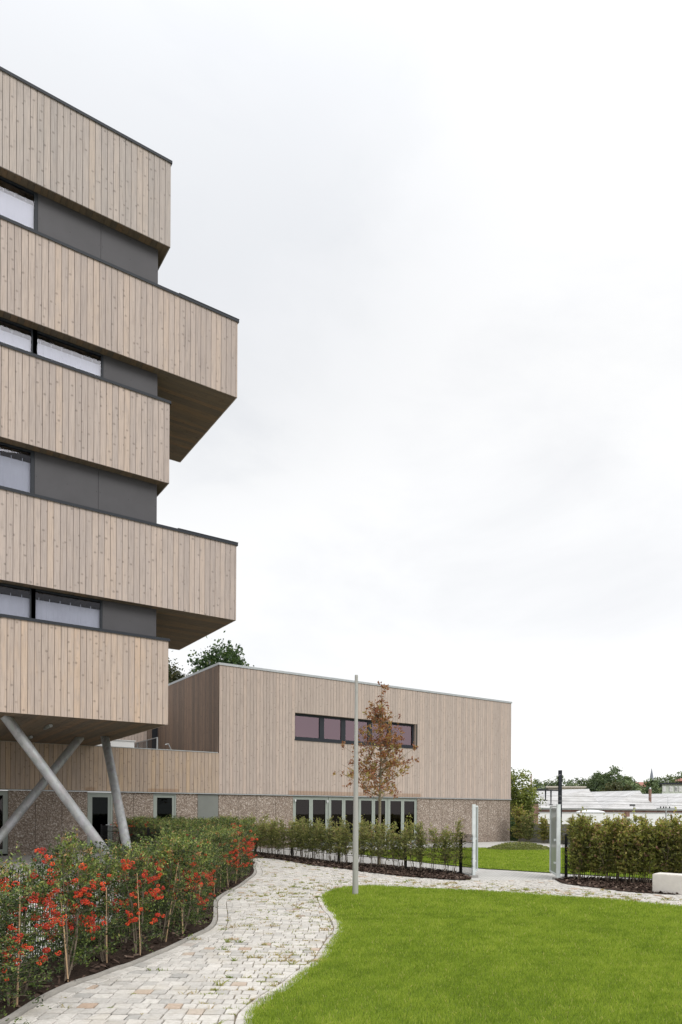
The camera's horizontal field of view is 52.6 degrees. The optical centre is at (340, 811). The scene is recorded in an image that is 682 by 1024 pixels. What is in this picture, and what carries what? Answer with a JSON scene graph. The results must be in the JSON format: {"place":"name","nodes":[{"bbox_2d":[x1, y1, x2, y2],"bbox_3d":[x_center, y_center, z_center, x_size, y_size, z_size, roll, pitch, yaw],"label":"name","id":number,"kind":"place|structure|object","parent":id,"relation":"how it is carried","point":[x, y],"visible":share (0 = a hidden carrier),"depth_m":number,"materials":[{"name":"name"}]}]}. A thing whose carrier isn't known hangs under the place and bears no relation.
{"place":"outdoors","nodes":[
{"label":"outdoors","id":0,"kind":"place"},
{"bbox_2d":[0,862,254,1016],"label":"bed","id":1,"kind":"object","parent":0,"point":[75,973],"visible":0.24,"depth_m":7.93,"materials":[{"name":"brown soil"}]},
{"bbox_2d":[0,878,38,1023],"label":"firethorn bush","id":2,"kind":"object","parent":1,"relation":"on","point":[10,949],"visible":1,"depth_m":5.24,"materials":[{"name":"green plant"}]},
{"bbox_2d":[0,857,55,998],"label":"firethorn bush","id":3,"kind":"object","parent":1,"relation":"on","point":[6,932],"visible":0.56,"depth_m":5.75,"materials":[{"name":"green plant"}]},
{"bbox_2d":[0,841,70,1008],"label":"firethorn bush","id":4,"kind":"object","parent":1,"relation":"on","point":[46,926],"visible":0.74,"depth_m":5.89,"materials":[{"name":"green plant"}]},
{"bbox_2d":[0,868,77,994],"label":"firethorn bush","id":5,"kind":"object","parent":1,"relation":"on","point":[46,890],"visible":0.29,"depth_m":6.22,"materials":[{"name":"green plant"}]},
{"bbox_2d":[36,854,110,969],"bbox_3d":[-2.818,1.032,7.210,0.792,1.247,0.862,-3,-4,0],"label":"firethorn bush","id":6,"kind":"object","parent":1,"relation":"on","point":[69,923],"visible":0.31,"depth_m":7.17,"materials":[{"name":"green plant"}]},
{"bbox_2d":[30,826,127,981],"bbox_3d":[-2.619,0.913,6.791,1.002,1.488,0.967,-1,-6,-16],"label":"firethorn bush","id":7,"kind":"object","parent":1,"relation":"on","point":[66,860],"visible":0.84,"depth_m":6.73,"materials":[{"name":"green plant"}]},
{"bbox_2d":[52,863,118,956],"bbox_3d":[-2.861,1.108,7.699,0.779,1.100,0.745,0,0,34],"label":"firethorn bush","id":8,"kind":"object","parent":1,"relation":"on","point":[90,943],"visible":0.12,"depth_m":7.71,"materials":[{"name":"green plant"}]},
{"bbox_2d":[64,850,138,962],"bbox_3d":[-2.624,1.053,7.582,0.778,1.206,0.767,-1,7,-6],"label":"firethorn bush","id":9,"kind":"object","parent":1,"relation":"on","point":[110,872],"visible":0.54,"depth_m":7.55,"materials":[{"name":"green plant"}]},
{"bbox_2d":[89,836,157,942],"bbox_3d":[-2.718,0.986,8.694,0.911,1.345,0.953,0,0,-39],"label":"firethorn bush","id":10,"kind":"object","parent":1,"relation":"on","point":[120,854],"visible":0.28,"depth_m":8.70,"materials":[{"name":"green plant"}]},
{"bbox_2d":[105,838,170,955],"bbox_3d":[-2.392,0.981,8.008,0.809,1.358,0.880,0,1,-3],"label":"firethorn bush","id":11,"kind":"object","parent":1,"relation":"on","point":[135,910],"visible":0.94,"depth_m":7.97,"materials":[{"name":"green plant"}]},
{"bbox_2d":[117,848,162,935],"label":"firethorn bush","id":12,"kind":"object","parent":1,"relation":"on","point":[140,887],"visible":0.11,"depth_m":9.21,"materials":[{"name":"green plant"}]},
{"bbox_2d":[128,831,206,941],"bbox_3d":[-2.199,0.944,8.701,0.941,1.451,0.861,7,4,-17],"label":"firethorn bush","id":13,"kind":"object","parent":1,"relation":"on","point":[172,881],"visible":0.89,"depth_m":8.67,"materials":[{"name":"green plant"}]},
{"bbox_2d":[144,826,197,901],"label":"firethorn bush","id":14,"kind":"object","parent":1,"relation":"on","point":[170,832],"visible":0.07,"depth_m":11.67,"materials":[{"name":"green plant"}]},
{"bbox_2d":[147,832,198,925],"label":"firethorn bush","id":15,"kind":"object","parent":1,"relation":"on","point":[169,844],"visible":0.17,"depth_m":9.86,"materials":[{"name":"green plant"}]},
{"bbox_2d":[157,840,218,933],"bbox_3d":[-2.049,1.021,9.384,0.969,1.285,0.936,1,-4,9],"label":"firethorn bush","id":16,"kind":"object","parent":1,"relation":"on","point":[198,905],"visible":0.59,"depth_m":9.38,"materials":[{"name":"green plant"}]},
{"bbox_2d":[180,839,224,901],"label":"firethorn bush","id":17,"kind":"object","parent":1,"relation":"on","point":[217,859],"visible":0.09,"depth_m":12.04,"materials":[{"name":"green plant"}]},
{"bbox_2d":[183,853,221,915],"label":"firethorn bush","id":18,"kind":"object","parent":1,"relation":"on","point":[211,882],"visible":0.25,"depth_m":11.07,"materials":[{"name":"green plant"}]},
{"bbox_2d":[184,839,225,923],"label":"firethorn bush","id":19,"kind":"object","parent":1,"relation":"on","point":[210,879],"visible":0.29,"depth_m":10.16,"materials":[{"name":"green plant"}]},
{"bbox_2d":[190,827,236,892],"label":"firethorn bush","id":20,"kind":"object","parent":1,"relation":"on","point":[223,836],"visible":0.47,"depth_m":13.75,"materials":[{"name":"green plant"}]},
{"bbox_2d":[213,837,234,891],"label":"firethorn bush","id":21,"kind":"object","parent":1,"relation":"on","point":[221,882],"visible":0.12,"depth_m":14.22,"materials":[{"name":"green plant"}]},
{"bbox_2d":[216,825,248,886],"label":"firethorn bush","id":22,"kind":"object","parent":1,"relation":"on","point":[235,837],"visible":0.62,"depth_m":15.08,"materials":[{"name":"green plant"}]},
{"bbox_2d":[222,822,256,882],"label":"firethorn bush","id":23,"kind":"object","parent":1,"relation":"on","point":[243,834],"visible":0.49,"depth_m":16.02,"materials":[{"name":"green plant"}]},
{"bbox_2d":[231,815,263,876],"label":"firethorn bush","id":24,"kind":"object","parent":1,"relation":"on","point":[245,821],"visible":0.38,"depth_m":17.32,"materials":[{"name":"green plant"}]},
{"bbox_2d":[0,852,678,1018],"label":"mulch","id":25,"kind":"object","parent":1,"relation":"on","point":[426,874],"visible":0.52,"depth_m":17.10,"materials":[{"name":"brown wood"}]},
{"bbox_2d":[0,662,511,855],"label":"timber building","id":26,"kind":"structure","parent":0,"point":[238,740],"depth_m":32.08,"materials":[{"name":"beige wood"}]},
{"bbox_2d":[0,791,7,853],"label":"window","id":27,"kind":"structure","parent":26,"relation":"in","point":[3,794],"depth_m":25.30,"materials":[{"name":"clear glass"}]},
{"bbox_2d":[90,795,109,850],"bbox_3d":[-9.510,0.465,27.209,0.781,2.235,0.126,0,0,-34],"label":"door","id":28,"kind":"structure","parent":26,"relation":"in","point":[99,804],"depth_m":27.25,"materials":[{"name":"black glass"}]},
{"bbox_2d":[155,795,173,819],"bbox_3d":[-7.356,0.291,28.700,0.846,1.925,0.060,0,0,-34],"label":"window","id":29,"kind":"structure","parent":26,"relation":"in","point":[164,804],"depth_m":28.70,"materials":[{"name":"black glass"}]},
{"bbox_2d":[294,797,310,842],"bbox_3d":[-1.829,0.487,32.426,0.930,2.288,0.060,0,0,-34],"label":"glass door","id":30,"kind":"structure","parent":26,"relation":"in","point":[302,806],"depth_m":32.43,"materials":[{"name":"black glass"}]},
{"bbox_2d":[311,798,326,845],"bbox_3d":[-1.061,0.491,32.943,0.911,2.288,0.060,0,0,-34],"label":"glass door","id":31,"kind":"structure","parent":26,"relation":"in","point":[318,805],"depth_m":32.96,"materials":[{"name":"black glass"}]},
{"bbox_2d":[329,798,343,843],"bbox_3d":[-0.234,0.495,33.501,0.828,2.288,0.060,0,0,-34],"label":"glass door","id":32,"kind":"structure","parent":26,"relation":"in","point":[336,804],"depth_m":33.50,"materials":[{"name":"grey metal"}]},
{"bbox_2d":[344,798,352,844],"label":"glass door","id":33,"kind":"structure","parent":26,"relation":"in","point":[348,802],"depth_m":33.93,"materials":[{"name":"black glass"}]},
{"bbox_2d":[295,713,416,748],"bbox_3d":[0.841,-3.938,34.222,7.399,1.278,0.320,0,0,-34],"label":"strip window","id":34,"kind":"structure","parent":26,"relation":"in","point":[315,728],"depth_m":33.66,"materials":[{"name":"glass"}]},
{"bbox_2d":[359,798,372,843],"bbox_3d":[1.270,0.502,34.474,0.866,2.288,0.126,0,0,-34],"label":"glass door","id":35,"kind":"structure","parent":26,"relation":"in","point":[365,805],"depth_m":34.51,"materials":[{"name":"grey metal"}]},
{"bbox_2d":[373,799,386,843],"bbox_3d":[1.967,0.506,34.984,0.848,2.288,0.060,0,0,-34],"label":"glass door","id":36,"kind":"structure","parent":26,"relation":"in","point":[384,801],"depth_m":35.04,"materials":[{"name":"black glass"}]},
{"bbox_2d":[389,799,402,840],"bbox_3d":[2.800,0.510,35.545,0.906,2.288,0.060,0,0,-34],"label":"glass door","id":37,"kind":"structure","parent":26,"relation":"in","point":[395,805],"depth_m":35.58,"materials":[{"name":"black glass"}]},
{"bbox_2d":[402,799,415,842],"bbox_3d":[3.549,0.514,36.050,0.887,2.288,0.060,0,0,-34],"label":"glass door","id":38,"kind":"structure","parent":26,"relation":"in","point":[409,805],"depth_m":36.07,"materials":[{"name":"black glass"}]},
{"bbox_2d":[0,841,670,968],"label":"courtyard paving","id":39,"kind":"structure","parent":0,"point":[490,874],"depth_m":20.32,"materials":[{"name":"grey stone"}]},
{"bbox_2d":[0,824,191,984],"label":"fence","id":40,"kind":"object","parent":39,"relation":"on","point":[146,832],"visible":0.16,"depth_m":11.65,"materials":[{"name":"grey metal"}]},
{"bbox_2d":[0,860,256,1023],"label":"kerb","id":41,"kind":"structure","parent":39,"relation":"on","point":[22,1010],"depth_m":7.19,"materials":[{"name":"stone"}]},
{"bbox_2d":[332,681,418,863],"bbox_3d":[1.228,-1.213,21.932,2.404,5.841,2.762,0,0,20],"label":"young maple","id":42,"kind":"object","parent":39,"relation":"on","point":[372,769],"visible":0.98,"depth_m":21.74,"materials":[{"name":"brown plant"}]},
{"bbox_2d":[468,804,477,877],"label":"gate","id":43,"kind":"structure","parent":39,"relation":"on","point":[475,832],"depth_m":17.80,"materials":[{"name":"metal"}]},
{"bbox_2d":[507,803,528,841],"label":"shrub","id":44,"kind":"object","parent":39,"relation":"on","point":[519,812],"visible":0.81,"depth_m":39.06,"materials":[{"name":"green plant"}]},
{"bbox_2d":[517,812,538,840],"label":"shrub","id":45,"kind":"object","parent":39,"relation":"on","point":[528,823],"visible":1,"depth_m":38.41,"materials":[{"name":"green plant"}]},
{"bbox_2d":[536,815,549,842],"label":"shrub","id":46,"kind":"object","parent":39,"relation":"on","point":[543,824],"visible":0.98,"depth_m":37.83,"materials":[{"name":"green plant"}]},
{"bbox_2d":[549,804,563,879],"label":"gate","id":47,"kind":"structure","parent":39,"relation":"on","point":[555,841],"depth_m":17.64,"materials":[{"name":"metal"}]},
{"bbox_2d":[555,877,667,893],"bbox_3d":[8.595,1.711,14.915,7.906,0.001,3.208,0,0,29],"label":"bed","id":48,"kind":"object","parent":39,"relation":"on","point":[611,885],"visible":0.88,"depth_m":15.77,"materials":[{"name":"brown soil"}]},
{"bbox_2d":[562,830,594,879],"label":"hedge plant","id":49,"kind":"object","parent":48,"relation":"on","point":[574,865],"visible":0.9,"depth_m":16.96,"materials":[{"name":"green plant"}]},
{"bbox_2d":[568,807,594,878],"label":"hedge plant","id":50,"kind":"object","parent":48,"relation":"on","point":[582,825],"visible":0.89,"depth_m":16.93,"materials":[{"name":"green plant"}]},
{"bbox_2d":[583,813,614,880],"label":"hedge plant","id":51,"kind":"object","parent":48,"relation":"on","point":[596,827],"visible":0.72,"depth_m":16.80,"materials":[{"name":"green plant"}]},
{"bbox_2d":[587,832,616,880],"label":"hedge plant","id":52,"kind":"object","parent":48,"relation":"on","point":[596,840],"visible":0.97,"depth_m":16.63,"materials":[{"name":"green plant"}]},
{"bbox_2d":[562,834,652,880],"bbox_3d":[7.784,1.164,16.487,4.782,1.150,0.192,0,0,25],"label":"fence","id":53,"kind":"object","parent":48,"relation":"on","point":[565,843],"visible":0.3,"depth_m":17.47,"materials":[{"name":"grey metal"}]},
{"bbox_2d":[603,812,630,880],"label":"hedge plant","id":54,"kind":"object","parent":48,"relation":"on","point":[612,828],"visible":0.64,"depth_m":16.68,"materials":[{"name":"green plant"}]},
{"bbox_2d":[611,808,641,881],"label":"hedge plant","id":55,"kind":"object","parent":48,"relation":"on","point":[621,837],"visible":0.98,"depth_m":16.41,"materials":[{"name":"green plant"}]},
{"bbox_2d":[622,826,662,882],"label":"hedge plant","id":56,"kind":"object","parent":48,"relation":"on","point":[639,853],"visible":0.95,"depth_m":16.18,"materials":[{"name":"green plant"}]},
{"bbox_2d":[631,821,664,883],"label":"hedge plant","id":57,"kind":"object","parent":48,"relation":"on","point":[648,867],"visible":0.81,"depth_m":16.18,"materials":[{"name":"green plant"}]},
{"bbox_2d":[649,817,681,872],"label":"hedge plant","id":58,"kind":"object","parent":48,"relation":"on","point":[660,824],"visible":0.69,"depth_m":16.07,"materials":[{"name":"green plant"}]},
{"bbox_2d":[652,872,681,894],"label":"concrete bench","id":59,"kind":"object","parent":48,"relation":"on","point":[667,882],"visible":0.98,"depth_m":14.34,"materials":[{"name":"white concrete"}]},
{"bbox_2d":[653,815,680,872],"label":"hedge plant","id":60,"kind":"object","parent":48,"relation":"on","point":[665,833],"visible":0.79,"depth_m":16.02,"materials":[{"name":"green plant"}]},
{"bbox_2d":[662,818,681,873],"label":"hedge plant","id":61,"kind":"object","parent":48,"relation":"on","point":[678,842],"visible":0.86,"depth_m":15.97,"materials":[{"name":"green plant"}]},
{"bbox_2d":[0,0,681,791],"label":"sky","id":62,"kind":"structure","parent":0,"point":[442,238],"materials":[{"name":"white"}]},
{"bbox_2d":[8,858,681,1023],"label":"sett paving","id":63,"kind":"structure","parent":0,"point":[92,1000],"depth_m":7.77,"materials":[{"name":"stone"}]},
{"bbox_2d":[58,857,681,1023],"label":"joint weeds","id":64,"kind":"object","parent":63,"relation":"on","point":[322,929],"visible":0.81,"depth_m":12.17,"materials":[{"name":"green plant"}]},
{"bbox_2d":[253,855,469,879],"bbox_3d":[-1.125,1.662,23.430,2.243,0.001,15.469,0,0,-36],"label":"bed","id":65,"kind":"object","parent":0,"point":[380,872],"visible":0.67,"depth_m":19.17,"materials":[{"name":"brown soil"}]},
{"bbox_2d":[274,817,290,856],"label":"hedge plant","id":66,"kind":"object","parent":65,"relation":"on","point":[281,828],"visible":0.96,"depth_m":24.82,"materials":[{"name":"green plant"}]},
{"bbox_2d":[313,820,328,860],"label":"hedge plant","id":67,"kind":"object","parent":65,"relation":"on","point":[320,831],"visible":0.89,"depth_m":22.52,"materials":[{"name":"green plant"}]},
{"bbox_2d":[321,815,334,862],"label":"hedge plant","id":68,"kind":"object","parent":65,"relation":"on","point":[329,836],"visible":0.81,"depth_m":22.20,"materials":[{"name":"green plant"}]},
{"bbox_2d":[327,823,352,863],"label":"hedge plant","id":69,"kind":"object","parent":65,"relation":"on","point":[339,838],"visible":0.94,"depth_m":21.59,"materials":[{"name":"green plant"}]},
{"bbox_2d":[337,815,352,863],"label":"hedge plant","id":70,"kind":"object","parent":65,"relation":"on","point":[344,836],"visible":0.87,"depth_m":21.54,"materials":[{"name":"green plant"}]},
{"bbox_2d":[352,818,370,865],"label":"hedge plant","id":71,"kind":"object","parent":65,"relation":"on","point":[360,838],"visible":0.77,"depth_m":20.97,"materials":[{"name":"green plant"}]},
{"bbox_2d":[252,825,472,874],"bbox_3d":[-0.960,1.120,23.780,0.561,1.150,14.898,0,0,-37],"label":"fence","id":72,"kind":"object","parent":65,"relation":"on","point":[426,861],"visible":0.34,"depth_m":19.75,"materials":[{"name":"grey metal"}]},
{"bbox_2d":[362,820,377,866],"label":"hedge plant","id":73,"kind":"object","parent":65,"relation":"on","point":[368,825],"visible":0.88,"depth_m":20.69,"materials":[{"name":"green plant"}]},
{"bbox_2d":[364,818,385,866],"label":"hedge plant","id":74,"kind":"object","parent":65,"relation":"on","point":[375,834],"visible":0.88,"depth_m":20.54,"materials":[{"name":"green plant"}]},
{"bbox_2d":[374,824,391,867],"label":"hedge plant","id":75,"kind":"object","parent":65,"relation":"on","point":[382,855],"visible":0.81,"depth_m":20.20,"materials":[{"name":"green plant"}]},
{"bbox_2d":[382,822,398,868],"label":"hedge plant","id":76,"kind":"object","parent":65,"relation":"on","point":[392,836],"visible":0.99,"depth_m":19.95,"materials":[{"name":"green plant"}]},
{"bbox_2d":[394,828,414,868],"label":"hedge plant","id":77,"kind":"object","parent":65,"relation":"on","point":[398,846],"visible":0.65,"depth_m":19.72,"materials":[{"name":"green plant"}]},
{"bbox_2d":[399,812,420,869],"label":"hedge plant","id":78,"kind":"object","parent":65,"relation":"on","point":[409,842],"visible":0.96,"depth_m":19.24,"materials":[{"name":"green plant"}]},
{"bbox_2d":[413,822,427,870],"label":"hedge plant","id":79,"kind":"object","parent":65,"relation":"on","point":[419,840],"visible":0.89,"depth_m":19.26,"materials":[{"name":"green plant"}]},
{"bbox_2d":[412,821,428,869],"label":"hedge plant","id":80,"kind":"object","parent":65,"relation":"on","point":[421,825],"visible":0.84,"depth_m":19.36,"materials":[{"name":"green plant"}]},
{"bbox_2d":[419,823,446,871],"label":"hedge plant","id":81,"kind":"object","parent":65,"relation":"on","point":[433,850],"visible":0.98,"depth_m":18.92,"materials":[{"name":"green plant"}]},
{"bbox_2d":[435,826,453,872],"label":"hedge plant","id":82,"kind":"object","parent":65,"relation":"on","point":[443,846],"visible":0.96,"depth_m":18.64,"materials":[{"name":"green plant"}]},
{"bbox_2d":[446,817,466,873],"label":"hedge plant","id":83,"kind":"object","parent":65,"relation":"on","point":[454,848],"visible":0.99,"depth_m":18.40,"materials":[{"name":"green plant"}]},
{"bbox_2d":[243,847,681,1023],"bbox_3d":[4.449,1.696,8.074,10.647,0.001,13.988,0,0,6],"label":"lawn","id":84,"kind":"structure","parent":0,"point":[460,1015],"depth_m":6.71,"materials":[{"name":"plant"}]},
{"bbox_2d":[352,675,357,894],"bbox_3d":[0.301,-0.521,13.866,0.120,4.445,0.126,0,0,-34],"label":"lamp post","id":85,"kind":"object","parent":84,"relation":"on","point":[355,845],"visible":0.94,"depth_m":13.83,"materials":[{"name":"metal"}]},
{"bbox_2d":[364,849,651,877],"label":"lawn","id":86,"kind":"structure","parent":0,"point":[523,866],"depth_m":22.03,"materials":[{"name":"plant"}]},
{"bbox_2d":[486,841,549,849],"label":"ground cover","id":87,"kind":"object","parent":86,"relation":"on","point":[522,845],"visible":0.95,"depth_m":30.57,"materials":[{"name":"green plant"}]},
{"bbox_2d":[532,789,602,811],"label":"works shed","id":88,"kind":"structure","parent":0,"point":[573,796],"depth_m":79.49,"materials":[{"name":"white brick"}]},
{"bbox_2d":[547,793,681,812],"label":"works shed","id":89,"kind":"structure","parent":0,"point":[658,800],"depth_m":93.84,"materials":[{"name":"white brick"}]},
{"bbox_2d":[591,791,656,812],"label":"works shed","id":90,"kind":"structure","parent":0,"point":[641,801],"depth_m":85.96,"materials":[{"name":"white metal"}]},
{"bbox_2d":[660,783,681,810],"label":"apartment block","id":91,"kind":"structure","parent":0,"point":[669,788],"depth_m":125.00,"materials":[{"name":"metal"}]},
{"bbox_3d":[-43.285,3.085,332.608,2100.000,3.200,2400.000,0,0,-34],"label":"ground","id":92,"kind":"structure","parent":0,"visible":0},
{"bbox_2d":[0,66,238,868],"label":"apartment tower","id":93,"kind":"structure","parent":92,"relation":"on","point":[118,376],"depth_m":19.11,"materials":[{"name":"wood"}]},
{"bbox_2d":[0,442,34,492],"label":"window","id":94,"kind":"structure","parent":93,"relation":"in","point":[14,473],"depth_m":18.25,"materials":[{"name":"glass"}]},
{"bbox_2d":[0,583,35,617],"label":"window","id":95,"kind":"structure","parent":93,"relation":"in","point":[10,604],"depth_m":18.24,"materials":[{"name":"glass"}]},
{"bbox_2d":[0,317,36,353],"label":"window","id":96,"kind":"structure","parent":93,"relation":"in","point":[6,337],"depth_m":18.23,"materials":[{"name":"glass"}]},
{"bbox_2d":[0,176,37,230],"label":"window","id":97,"kind":"structure","parent":93,"relation":"in","point":[13,208],"depth_m":18.26,"materials":[{"name":"glass"}]},
{"bbox_2d":[26,588,101,628],"bbox_3d":[-7.727,-5.490,19.278,1.899,1.091,0.960,0,0,-34],"label":"window","id":98,"kind":"structure","parent":93,"relation":"in","point":[48,610],"depth_m":18.98,"materials":[{"name":"glass"}]},
{"bbox_2d":[33,329,102,376],"bbox_3d":[-7.480,-12.414,18.919,1.833,0.850,0.126,0,0,-34],"label":"window","id":99,"kind":"structure","parent":93,"relation":"in","point":[42,350],"depth_m":18.93,"materials":[{"name":"glass"}]},
{"bbox_2d":[168,651,189,683],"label":"maple tree","id":100,"kind":"object","parent":92,"relation":"on","point":[174,675],"visible":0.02,"depth_m":57.01,"materials":[{"name":"green plant"}]},
{"bbox_2d":[187,631,253,673],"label":"maple tree","id":101,"kind":"object","parent":92,"relation":"on","point":[230,656],"visible":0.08,"depth_m":54.47,"materials":[{"name":"green plant"}]},
{"bbox_2d":[510,767,546,836],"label":"young tree","id":102,"kind":"object","parent":92,"relation":"on","point":[525,797],"visible":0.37,"depth_m":49.49,"materials":[{"name":"green plant"}]},
{"bbox_2d":[534,770,561,822],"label":"catenary mast","id":103,"kind":"object","parent":92,"relation":"on","point":[559,788],"visible":0.56,"depth_m":52.00,"materials":[{"name":"metal"}]},
{"bbox_2d":[518,824,649,843],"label":"boundary wall","id":104,"kind":"structure","parent":92,"relation":"on","point":[536,827],"depth_m":38.86,"materials":[{"name":"grey concrete"}]},
{"bbox_2d":[538,810,681,825],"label":"white annexe","id":105,"kind":"structure","parent":92,"relation":"on","point":[599,815],"depth_m":75.21,"materials":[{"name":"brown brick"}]},
{"bbox_2d":[587,765,638,791],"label":"broadleaf tree","id":106,"kind":"object","parent":92,"relation":"on","point":[606,778],"visible":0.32,"depth_m":158.97,"materials":[{"name":"green plant"}]},
{"bbox_2d":[599,778,633,791],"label":"broadleaf tree","id":107,"kind":"object","parent":92,"relation":"on","point":[616,787],"visible":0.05,"depth_m":139.76,"materials":[{"name":"green plant"}]},
{"bbox_2d":[643,777,664,793],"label":"broadleaf tree","id":108,"kind":"object","parent":92,"relation":"on","point":[654,784],"visible":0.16,"depth_m":157.27,"materials":[{"name":"green plant"}]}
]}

